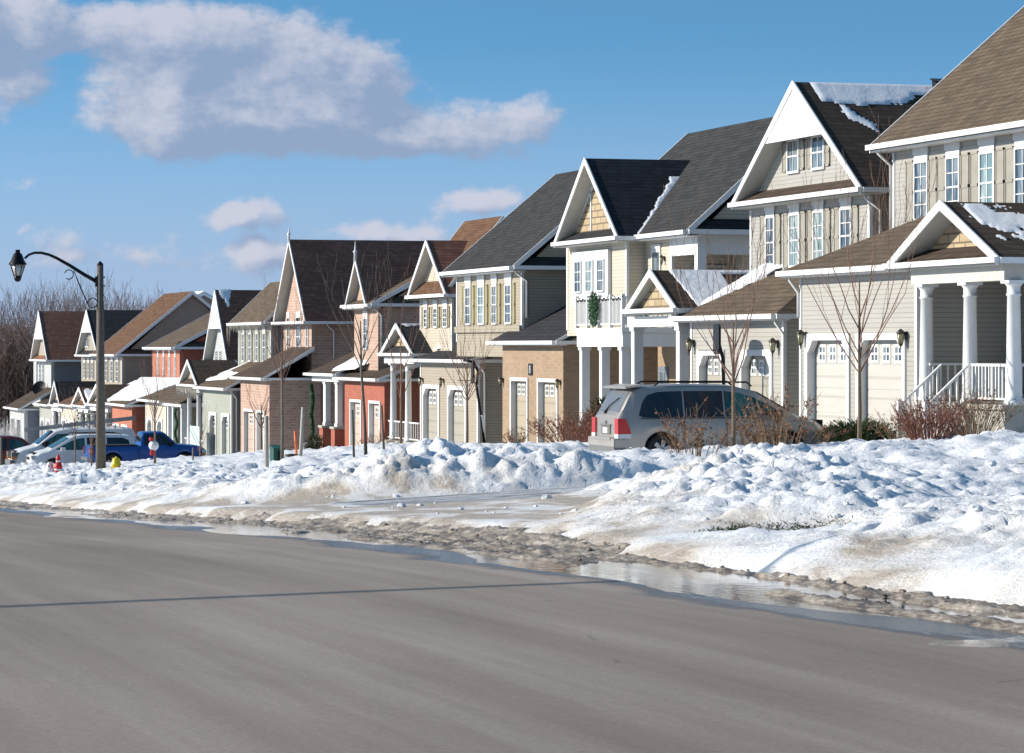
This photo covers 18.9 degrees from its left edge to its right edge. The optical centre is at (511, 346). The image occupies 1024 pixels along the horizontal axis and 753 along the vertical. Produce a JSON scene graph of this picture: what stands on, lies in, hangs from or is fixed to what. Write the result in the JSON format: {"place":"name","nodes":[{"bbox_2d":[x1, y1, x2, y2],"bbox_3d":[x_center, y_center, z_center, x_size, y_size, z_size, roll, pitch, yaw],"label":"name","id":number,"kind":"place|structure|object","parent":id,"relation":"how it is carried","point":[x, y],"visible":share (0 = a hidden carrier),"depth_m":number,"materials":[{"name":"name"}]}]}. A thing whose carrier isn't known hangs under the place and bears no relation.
{"place":"outdoors","nodes":[
{"label":"outdoors","id":0,"kind":"place"},
{"bbox_2d":[190,426,199,445],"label":"porch banner","id":1,"kind":"object","parent":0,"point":[196,429],"visible":0.64,"depth_m":171.72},
{"bbox_2d":[195,291,212,305],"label":"house","id":2,"kind":"structure","parent":0,"point":[206,297],"depth_m":265.22,"materials":[{"name":"beige"}]},
{"bbox_2d":[303,241,419,449],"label":"house","id":3,"kind":"structure","parent":0,"point":[338,372],"depth_m":149.10,"materials":[{"name":"red brick"}]},
{"bbox_2d":[355,402,359,444],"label":"garage door","id":4,"kind":"structure","parent":3,"relation":"in","point":[357,404],"depth_m":149.57,"materials":[{"name":"white"}]},
{"bbox_2d":[363,310,367,349],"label":"window","id":5,"kind":"structure","parent":3,"relation":"in","point":[366,312],"depth_m":149.61,"materials":[{"name":"white glass"}]},
{"bbox_2d":[374,404,378,441],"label":"garage door","id":6,"kind":"structure","parent":3,"relation":"in","point":[376,406],"depth_m":145.86,"materials":[{"name":"white"}]},
{"bbox_2d":[0,508,1023,752],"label":"road","id":7,"kind":"structure","parent":0,"point":[122,636],"depth_m":15.75,"materials":[{"name":"asphalt"}]},
{"bbox_2d":[0,504,1023,646],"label":"meltwater","id":8,"kind":"structure","parent":7,"relation":"on","point":[738,587],"depth_m":23.53,"materials":[{"name":"grey liquid"}]},
{"bbox_2d":[0,0,1023,332],"label":"sky","id":9,"kind":"structure","parent":0,"point":[176,145],"materials":[{"name":"blue"}]},
{"bbox_3d":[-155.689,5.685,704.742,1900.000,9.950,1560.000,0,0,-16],"label":"snowy ground","id":10,"kind":"structure","parent":0,"visible":0},
{"bbox_2d":[0,316,36,434],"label":"woods","id":11,"kind":"object","parent":10,"relation":"on","point":[16,373],"visible":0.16,"depth_m":281.77,"materials":[{"name":"brown plant"}]},
{"bbox_2d":[0,296,39,334],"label":"bare tree","id":12,"kind":"object","parent":10,"relation":"on","point":[1,320],"visible":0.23,"depth_m":328.02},
{"bbox_2d":[0,282,68,333],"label":"bare tree","id":13,"kind":"object","parent":10,"relation":"on","point":[10,304],"visible":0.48,"depth_m":342.84,"materials":[{"name":"plant"}]},
{"bbox_2d":[3,311,84,444],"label":"house","id":14,"kind":"structure","parent":10,"relation":"on","point":[55,341],"depth_m":242.22,"materials":[{"name":"blue"}]},
{"bbox_2d":[0,270,93,332],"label":"bare tree","id":15,"kind":"object","parent":10,"relation":"on","point":[53,308],"visible":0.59,"depth_m":324.79,"materials":[{"name":"plant"}]},
{"bbox_2d":[19,276,94,328],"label":"bare tree","id":16,"kind":"object","parent":10,"relation":"on","point":[55,302],"visible":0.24,"depth_m":349.25,"materials":[{"name":"plant"}]},
{"bbox_2d":[54,268,116,310],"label":"bare tree","id":17,"kind":"object","parent":10,"relation":"on","point":[87,294],"visible":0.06,"depth_m":359.63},
{"bbox_2d":[33,309,142,436],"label":"house","id":18,"kind":"structure","parent":10,"relation":"on","point":[115,321],"depth_m":230.50,"materials":[{"name":"beige"}]},
{"bbox_2d":[52,283,131,310],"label":"bare tree","id":19,"kind":"object","parent":10,"relation":"on","point":[75,308],"visible":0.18,"depth_m":335.62,"materials":[{"name":"plant"}]},
{"bbox_2d":[77,269,139,310],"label":"bare tree","id":20,"kind":"object","parent":10,"relation":"on","point":[114,304],"visible":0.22,"depth_m":331.32,"materials":[{"name":"plant"}]},
{"bbox_2d":[91,283,156,309],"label":"bare tree","id":21,"kind":"object","parent":10,"relation":"on","point":[128,303],"visible":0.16,"depth_m":353.50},
{"bbox_2d":[53,291,211,426],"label":"house","id":22,"kind":"structure","parent":10,"relation":"on","point":[163,315],"depth_m":213.47,"materials":[{"name":"beige"}]},
{"bbox_2d":[85,312,210,434],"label":"house","id":23,"kind":"structure","parent":10,"relation":"on","point":[178,348],"depth_m":199.59,"materials":[{"name":"orange brick"}]},
{"bbox_2d":[136,289,261,443],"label":"house","id":24,"kind":"structure","parent":10,"relation":"on","point":[228,305],"depth_m":182.92,"materials":[{"name":"beige"}]},
{"bbox_2d":[176,282,283,455],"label":"house","id":25,"kind":"structure","parent":10,"relation":"on","point":[212,383],"depth_m":171.94,"materials":[{"name":"green"}]},
{"bbox_2d":[241,327,244,361],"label":"window","id":26,"kind":"structure","parent":25,"relation":"in","point":[242,334],"depth_m":174.48,"materials":[{"name":"white glass"}]},
{"bbox_2d":[255,327,258,361],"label":"window","id":27,"kind":"structure","parent":25,"relation":"in","point":[256,332],"depth_m":170.73,"materials":[{"name":"white glass"}]},
{"bbox_2d":[262,326,265,360],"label":"window","id":28,"kind":"structure","parent":25,"relation":"in","point":[263,328],"depth_m":168.91,"materials":[{"name":"clear glass"}]},
{"bbox_2d":[299,407,304,455],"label":"stake","id":29,"kind":"object","parent":10,"relation":"on","point":[301,431],"visible":0.65,"depth_m":80.83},
{"bbox_2d":[303,433,324,448],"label":"juniper","id":30,"kind":"object","parent":10,"relation":"on","point":[311,439],"visible":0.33,"depth_m":151.68,"materials":[{"name":"green plant"}]},
{"bbox_2d":[229,229,424,451],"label":"house","id":31,"kind":"structure","parent":10,"relation":"on","point":[323,340],"depth_m":160.16,"materials":[{"name":"pink brick"}]},
{"bbox_2d":[248,412,252,451],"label":"garage door","id":32,"kind":"structure","parent":31,"relation":"in","point":[250,414],"depth_m":163.47,"materials":[{"name":"white"}]},
{"bbox_2d":[295,312,300,346],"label":"window","id":33,"kind":"structure","parent":31,"relation":"in","point":[298,329],"depth_m":161.76,"materials":[{"name":"clear glass"}]},
{"bbox_2d":[351,410,354,456],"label":"stake","id":34,"kind":"object","parent":10,"relation":"on","point":[352,424],"visible":0.65,"depth_m":85.56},
{"bbox_2d":[380,405,384,448],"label":"stake","id":35,"kind":"object","parent":10,"relation":"on","point":[382,428],"visible":0.65,"depth_m":82.17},
{"bbox_2d":[377,215,507,443],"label":"house","id":36,"kind":"structure","parent":10,"relation":"on","point":[442,407],"depth_m":135.05,"materials":[{"name":"beige"}]},
{"bbox_2d":[423,300,427,327],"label":"window","id":37,"kind":"structure","parent":36,"relation":"in","point":[425,303],"depth_m":137.93,"materials":[{"name":"clear glass"}]},
{"bbox_2d":[428,388,437,438],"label":"garage door","id":38,"kind":"structure","parent":36,"relation":"in","point":[432,393],"depth_m":135.23,"materials":[{"name":"white"}]},
{"bbox_2d":[432,300,437,327],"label":"window","id":39,"kind":"structure","parent":36,"relation":"in","point":[434,302],"depth_m":136.32,"materials":[{"name":"clear glass"}]},
{"bbox_2d":[442,299,447,327],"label":"window","id":40,"kind":"structure","parent":36,"relation":"in","point":[445,301],"depth_m":134.73,"materials":[{"name":"clear glass"}]},
{"bbox_2d":[453,390,463,442],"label":"garage door","id":41,"kind":"structure","parent":36,"relation":"in","point":[458,399],"depth_m":131.10,"materials":[{"name":"white"}]},
{"bbox_2d":[0,429,1023,605],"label":"snow","id":42,"kind":"structure","parent":10,"relation":"on","point":[956,547],"depth_m":37.75,"materials":[{"name":"snow"}]},
{"bbox_2d":[0,420,19,436],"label":"shrub","id":43,"kind":"object","parent":42,"relation":"on","point":[4,429],"visible":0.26,"depth_m":241.29,"materials":[{"name":"brown plant"}]},
{"bbox_2d":[0,435,29,464],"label":"suv","id":44,"kind":"object","parent":42,"relation":"on","point":[9,442],"visible":0.27,"depth_m":147.90,"materials":[{"name":"red paint"}]},
{"bbox_2d":[8,250,105,468],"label":"street lamp","id":45,"kind":"object","parent":42,"relation":"on","point":[17,263],"visible":0.99,"depth_m":89.90,"materials":[{"name":"metal"}]},
{"bbox_2d":[54,454,61,471],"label":"traffic cone","id":46,"kind":"object","parent":42,"relation":"on","point":[58,466],"visible":1,"depth_m":86.34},
{"bbox_2d":[5,423,135,464],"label":"work van","id":47,"kind":"object","parent":42,"relation":"on","point":[18,455],"visible":0.22,"depth_m":141.36,"materials":[{"name":"white paint"}]},
{"bbox_2d":[24,416,134,431],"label":"ladder","id":48,"kind":"object","parent":47,"relation":"attached to","point":[111,420],"visible":0.88,"depth_m":142.58,"materials":[{"name":"metal"}]},
{"bbox_2d":[56,376,84,462],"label":"young tree","id":49,"kind":"object","parent":42,"relation":"on","point":[74,437],"visible":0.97,"depth_m":105.91,"materials":[{"name":"brown plant"}]},
{"bbox_2d":[24,432,134,463],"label":"minivan","id":50,"kind":"object","parent":42,"relation":"on","point":[63,447],"visible":0.4,"depth_m":136.82,"materials":[{"name":"white paint"}]},
{"bbox_2d":[81,431,205,461],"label":"pickup truck","id":51,"kind":"object","parent":42,"relation":"on","point":[139,448],"visible":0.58,"depth_m":133.59,"materials":[{"name":"blue paint"}]},
{"bbox_2d":[149,437,158,454],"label":"ornament","id":52,"kind":"object","parent":42,"relation":"on","point":[153,445],"visible":1,"depth_m":96.81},
{"bbox_2d":[138,350,171,463],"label":"young tree","id":53,"kind":"object","parent":42,"relation":"on","point":[154,413],"visible":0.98,"depth_m":98.06,"materials":[{"name":"brown plant"}]},
{"bbox_2d":[178,405,216,456],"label":"young tree","id":54,"kind":"object","parent":42,"relation":"on","point":[200,448],"visible":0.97,"depth_m":124.02,"materials":[{"name":"brown plant"}]},
{"bbox_2d":[245,370,286,449],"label":"young tree","id":55,"kind":"object","parent":42,"relation":"on","point":[261,418],"visible":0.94,"depth_m":131.92,"materials":[{"name":"brown plant"}]},
{"bbox_2d":[264,416,268,466],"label":"stake","id":56,"kind":"object","parent":42,"relation":"on","point":[266,433],"visible":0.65,"depth_m":77.49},
{"bbox_2d":[269,445,284,460],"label":"utility box","id":57,"kind":"object","parent":42,"relation":"on","point":[275,451],"visible":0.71,"depth_m":88.05,"materials":[{"name":"green metal"}]},
{"bbox_2d":[261,278,304,459],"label":"young tree","id":58,"kind":"object","parent":42,"relation":"on","point":[281,375],"visible":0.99,"depth_m":80.53,"materials":[{"name":"brown plant"}]},
{"bbox_2d":[317,237,391,454],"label":"young tree","id":59,"kind":"object","parent":42,"relation":"on","point":[363,403],"visible":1,"depth_m":84.21,"materials":[{"name":"plant"}]},
{"bbox_2d":[357,430,402,444],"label":"shrub","id":60,"kind":"object","parent":42,"relation":"on","point":[387,441],"visible":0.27,"depth_m":124.38,"materials":[{"name":"brown plant"}]},
{"bbox_2d":[376,254,446,442],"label":"young tree","id":61,"kind":"object","parent":42,"relation":"on","point":[401,383],"visible":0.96,"depth_m":104.74,"materials":[{"name":"brown plant"}]},
{"bbox_2d":[437,286,511,442],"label":"young tree","id":62,"kind":"object","parent":42,"relation":"on","point":[467,398],"visible":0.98,"depth_m":100.43,"materials":[{"name":"brown plant"}]},
{"bbox_2d":[458,359,495,443],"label":"basketball hoop","id":63,"kind":"object","parent":42,"relation":"on","point":[479,406],"visible":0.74,"depth_m":108.96,"materials":[{"name":"black metal"}]},
{"bbox_2d":[499,427,528,442],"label":"shrub","id":64,"kind":"object","parent":42,"relation":"on","point":[518,439],"visible":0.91,"depth_m":110.80,"materials":[{"name":"brown plant"}]},
{"bbox_2d":[439,170,657,442],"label":"house","id":65,"kind":"structure","parent":42,"relation":"on","point":[516,258],"depth_m":117.92,"materials":[{"name":"beige brick"}]},
{"bbox_2d":[464,276,471,324],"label":"window","id":66,"kind":"structure","parent":65,"relation":"in","point":[467,279],"depth_m":124.91,"materials":[{"name":"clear glass"}]},
{"bbox_2d":[477,275,484,324],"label":"window","id":67,"kind":"structure","parent":65,"relation":"in","point":[480,278],"depth_m":123.18,"materials":[{"name":"clear glass"}]},
{"bbox_2d":[490,274,497,324],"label":"window","id":68,"kind":"structure","parent":65,"relation":"in","point":[493,277],"depth_m":121.24,"materials":[{"name":"clear glass"}]},
{"bbox_2d":[504,273,511,323],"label":"window","id":69,"kind":"structure","parent":65,"relation":"in","point":[507,276],"depth_m":119.42,"materials":[{"name":"clear glass"}]},
{"bbox_2d":[517,381,525,442],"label":"garage door","id":70,"kind":"structure","parent":65,"relation":"in","point":[521,385],"depth_m":116.83,"materials":[{"name":"white metal"}]},
{"bbox_2d":[544,382,555,442],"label":"garage door","id":71,"kind":"structure","parent":65,"relation":"in","point":[549,387],"depth_m":113.34,"materials":[{"name":"white metal"}]},
{"bbox_2d":[516,411,591,442],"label":"shrub","id":72,"kind":"object","parent":42,"relation":"on","point":[543,432],"visible":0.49,"depth_m":97.56,"materials":[{"name":"brown plant"}]},
{"bbox_2d":[553,398,600,441],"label":"shrub","id":73,"kind":"object","parent":42,"relation":"on","point":[584,432],"visible":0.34,"depth_m":92.49,"materials":[{"name":"brown plant"}]},
{"bbox_2d":[583,395,605,436],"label":"juniper","id":74,"kind":"object","parent":42,"relation":"on","point":[601,400],"visible":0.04,"depth_m":98.90,"materials":[{"name":"green plant"}]},
{"bbox_2d":[655,398,734,455],"bbox_3d":[3.529,1.632,58.215,1.606,1.378,1.464,0,0,-16],"label":"shrub","id":75,"kind":"object","parent":42,"relation":"on","point":[698,445],"visible":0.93,"depth_m":58.14,"materials":[{"name":"brown plant"}]},
{"bbox_2d":[698,324,724,384],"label":"basketball hoop","id":76,"kind":"object","parent":42,"relation":"on","point":[717,334],"visible":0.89,"depth_m":85.25,"materials":[{"name":"white metal"}]},
{"bbox_2d":[663,185,779,446],"bbox_3d":[4.165,-0.404,58.657,2.260,5.409,1.875,0,0,-16],"label":"young tree","id":77,"kind":"object","parent":42,"relation":"on","point":[734,362],"visible":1,"depth_m":58.59,"materials":[{"name":"brown plant"}]},
{"bbox_2d":[707,410,791,445],"bbox_3d":[5.005,1.738,63.900,1.624,0.939,1.674,0,0,37],"label":"shrub","id":78,"kind":"object","parent":42,"relation":"on","point":[742,439],"visible":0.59,"depth_m":63.93,"materials":[{"name":"brown plant"}]},
{"bbox_2d":[720,383,820,445],"bbox_3d":[5.279,1.420,62.637,2.022,1.508,2.438,0,0,35],"label":"shrub","id":79,"kind":"object","parent":42,"relation":"on","point":[779,428],"visible":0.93,"depth_m":62.40,"materials":[{"name":"brown plant"}]},
{"bbox_2d":[727,418,849,445],"bbox_3d":[5.662,1.805,63.679,2.260,0.674,2.159,0,0,-41],"label":"shrub","id":80,"kind":"object","parent":42,"relation":"on","point":[802,432],"visible":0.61,"depth_m":63.54,"materials":[{"name":"brown plant"}]},
{"bbox_2d":[689,509,896,532],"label":"grass","id":81,"kind":"structure","parent":42,"relation":"on","point":[758,524],"depth_m":28.95,"materials":[{"name":"plant"}]},
{"bbox_2d":[758,97,936,438],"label":"young tree","id":82,"kind":"object","parent":42,"relation":"on","point":[859,371],"visible":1,"depth_m":68.97,"materials":[{"name":"brown plant"}]},
{"bbox_2d":[814,415,895,443],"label":"juniper","id":83,"kind":"object","parent":42,"relation":"on","point":[869,435],"visible":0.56,"depth_m":72.22,"materials":[{"name":"green plant"}]},
{"bbox_2d":[866,405,937,439],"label":"shrub","id":84,"kind":"object","parent":42,"relation":"on","point":[899,430],"visible":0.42,"depth_m":67.56,"materials":[{"name":"brown plant"}]},
{"bbox_2d":[891,386,977,439],"bbox_3d":[8.803,1.433,64.064,1.797,1.214,2.422,0,0,4],"label":"shrub","id":85,"kind":"object","parent":42,"relation":"on","point":[930,425],"visible":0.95,"depth_m":63.93,"materials":[{"name":"brown plant"}]},
{"bbox_2d":[923,377,1023,435],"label":"shrub","id":86,"kind":"object","parent":42,"relation":"on","point":[975,430],"visible":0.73,"depth_m":65.40,"materials":[{"name":"brown plant"}]},
{"bbox_2d":[0,500,1023,632],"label":"slush","id":87,"kind":"object","parent":10,"relation":"on","point":[520,539],"visible":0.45,"depth_m":29.28,"materials":[{"name":"snow"}]},
{"bbox_2d":[81,508,970,615],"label":"slush crumbs","id":88,"kind":"object","parent":87,"relation":"on","point":[900,591],"visible":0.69,"depth_m":28.44,"materials":[{"name":"snow"}]},
{"bbox_2d":[551,117,772,424],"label":"house","id":89,"kind":"structure","parent":10,"relation":"on","point":[615,237],"depth_m":103.42,"materials":[{"name":"beige"}]},
{"bbox_2d":[574,261,581,292],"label":"window","id":90,"kind":"structure","parent":89,"relation":"in","point":[577,264],"depth_m":107.57,"materials":[{"name":"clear glass"}]},
{"bbox_2d":[585,260,593,292],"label":"window","id":91,"kind":"structure","parent":89,"relation":"in","point":[589,264],"depth_m":106.37,"materials":[{"name":"clear glass"}]},
{"bbox_2d":[596,259,604,291],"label":"window","id":92,"kind":"structure","parent":89,"relation":"in","point":[600,263],"depth_m":105.16,"materials":[{"name":"clear glass"}]},
{"bbox_2d":[651,244,660,269],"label":"window","id":93,"kind":"structure","parent":89,"relation":"in","point":[655,259],"depth_m":102.00,"materials":[{"name":"clear glass"}]},
{"bbox_2d":[658,367,668,383],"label":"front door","id":94,"kind":"structure","parent":89,"relation":"in","point":[663,372],"depth_m":109.43,"materials":[{"name":"glass"}]},
{"bbox_2d":[588,381,822,451],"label":"minivan","id":95,"kind":"object","parent":10,"relation":"on","point":[626,417],"visible":0.55,"depth_m":72.85,"materials":[{"name":"silver metal"}]},
{"bbox_2d":[621,78,941,415],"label":"house","id":96,"kind":"structure","parent":10,"relation":"on","point":[814,129],"depth_m":87.72,"materials":[{"name":"beige"}]},
{"bbox_2d":[706,355,720,383],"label":"garage door","id":97,"kind":"structure","parent":96,"relation":"in","point":[713,372],"depth_m":89.05,"materials":[{"name":"white metal"}]},
{"bbox_2d":[749,356,768,397],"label":"garage door","id":98,"kind":"structure","parent":96,"relation":"in","point":[758,365],"depth_m":85.49,"materials":[{"name":"white metal"}]},
{"bbox_2d":[764,206,775,264],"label":"window","id":99,"kind":"structure","parent":96,"relation":"in","point":[769,211],"depth_m":91.03,"materials":[{"name":"clear glass"}]},
{"bbox_2d":[786,138,799,173],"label":"window","id":100,"kind":"structure","parent":96,"relation":"in","point":[792,146],"depth_m":89.33,"materials":[{"name":"clear glass"}]},
{"bbox_2d":[788,203,800,267],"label":"window","id":101,"kind":"structure","parent":96,"relation":"in","point":[792,259],"depth_m":89.25,"materials":[{"name":"clear glass"}]},
{"bbox_2d":[811,200,824,258],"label":"window","id":102,"kind":"structure","parent":96,"relation":"in","point":[818,222],"depth_m":87.37,"materials":[{"name":"clear glass"}]},
{"bbox_2d":[811,134,824,170],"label":"window","id":103,"kind":"structure","parent":96,"relation":"in","point":[817,141],"depth_m":87.44,"materials":[{"name":"clear glass"}]},
{"bbox_2d":[839,197,852,248],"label":"window","id":104,"kind":"structure","parent":96,"relation":"in","point":[843,213],"depth_m":85.54,"materials":[{"name":"clear glass"}]},
{"bbox_2d":[775,6,1023,437],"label":"house","id":105,"kind":"structure","parent":10,"relation":"on","point":[957,316],"depth_m":75.97,"materials":[{"name":"beige"}]},
{"bbox_2d":[816,340,845,427],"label":"garage door","id":106,"kind":"structure","parent":105,"relation":"in","point":[830,358],"depth_m":79.71,"materials":[{"name":"white metal"}]},
{"bbox_2d":[867,340,900,431],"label":"garage door","id":107,"kind":"structure","parent":105,"relation":"in","point":[884,361],"depth_m":76.41,"materials":[{"name":"white metal"}]},
{"bbox_2d":[912,147,929,219],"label":"window","id":108,"kind":"structure","parent":105,"relation":"in","point":[921,155],"depth_m":80.22,"materials":[{"name":"clear glass"}]},
{"bbox_2d":[944,142,961,201],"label":"window","id":109,"kind":"structure","parent":105,"relation":"in","point":[952,163],"depth_m":78.32,"materials":[{"name":"clear glass"}]},
{"bbox_2d":[977,137,995,201],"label":"window","id":110,"kind":"structure","parent":105,"relation":"in","point":[986,159],"depth_m":76.39,"materials":[{"name":"clear glass"}]},
{"bbox_2d":[1013,132,1023,202],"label":"window","id":111,"kind":"structure","parent":105,"relation":"in","point":[1018,138],"depth_m":74.64,"materials":[{"name":"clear glass"}]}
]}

